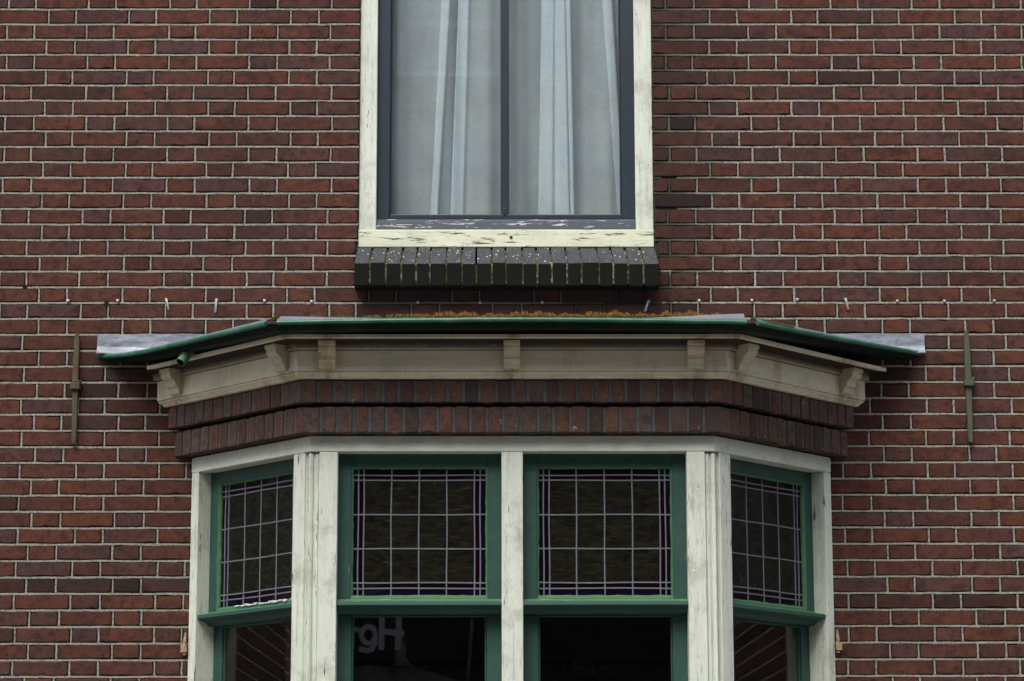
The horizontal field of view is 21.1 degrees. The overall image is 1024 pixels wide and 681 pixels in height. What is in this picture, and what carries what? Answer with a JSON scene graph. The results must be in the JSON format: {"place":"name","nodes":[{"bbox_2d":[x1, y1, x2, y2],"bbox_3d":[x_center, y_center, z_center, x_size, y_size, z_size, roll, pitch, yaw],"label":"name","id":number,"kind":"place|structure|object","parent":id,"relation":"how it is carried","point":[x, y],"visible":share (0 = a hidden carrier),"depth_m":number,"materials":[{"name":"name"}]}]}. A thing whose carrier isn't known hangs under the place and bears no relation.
{"place":"outdoors","nodes":[
{"label":"outdoors","id":0,"kind":"place"},
{"bbox_2d":[0,0,1023,680],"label":"brick house","id":1,"kind":"structure","parent":0,"point":[210,470],"depth_m":10.53,"materials":[{"name":"red brick"}]},
{"bbox_2d":[392,0,500,214],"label":"net curtain","id":2,"kind":"object","parent":1,"relation":"hanging from","point":[467,130],"visible":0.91,"depth_m":10.91,"materials":[{"name":"white fabric"}]},
{"bbox_2d":[354,0,658,290],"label":"window","id":3,"kind":"structure","parent":1,"relation":"in","point":[421,252],"depth_m":10.69,"materials":[{"name":"beige paint"}]},
{"bbox_2d":[96,314,925,680],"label":"bay window","id":4,"kind":"structure","parent":1,"relation":"in","point":[678,468],"depth_m":9.98,"materials":[{"name":"beige paint"}]},
{"bbox_2d":[269,309,794,327],"bbox_3d":[0.080,-0.085,9.833,1.895,0.047,0.145,0,-12,-3],"label":"moss","id":5,"kind":"object","parent":4,"relation":"on","point":[613,314],"visible":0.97,"depth_m":9.80,"materials":[{"name":"plant"}]},
{"bbox_2d":[509,0,619,213],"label":"net curtain","id":6,"kind":"object","parent":1,"relation":"hanging from","point":[549,128],"visible":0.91,"depth_m":10.90,"materials":[{"name":"white fabric"}]}
]}

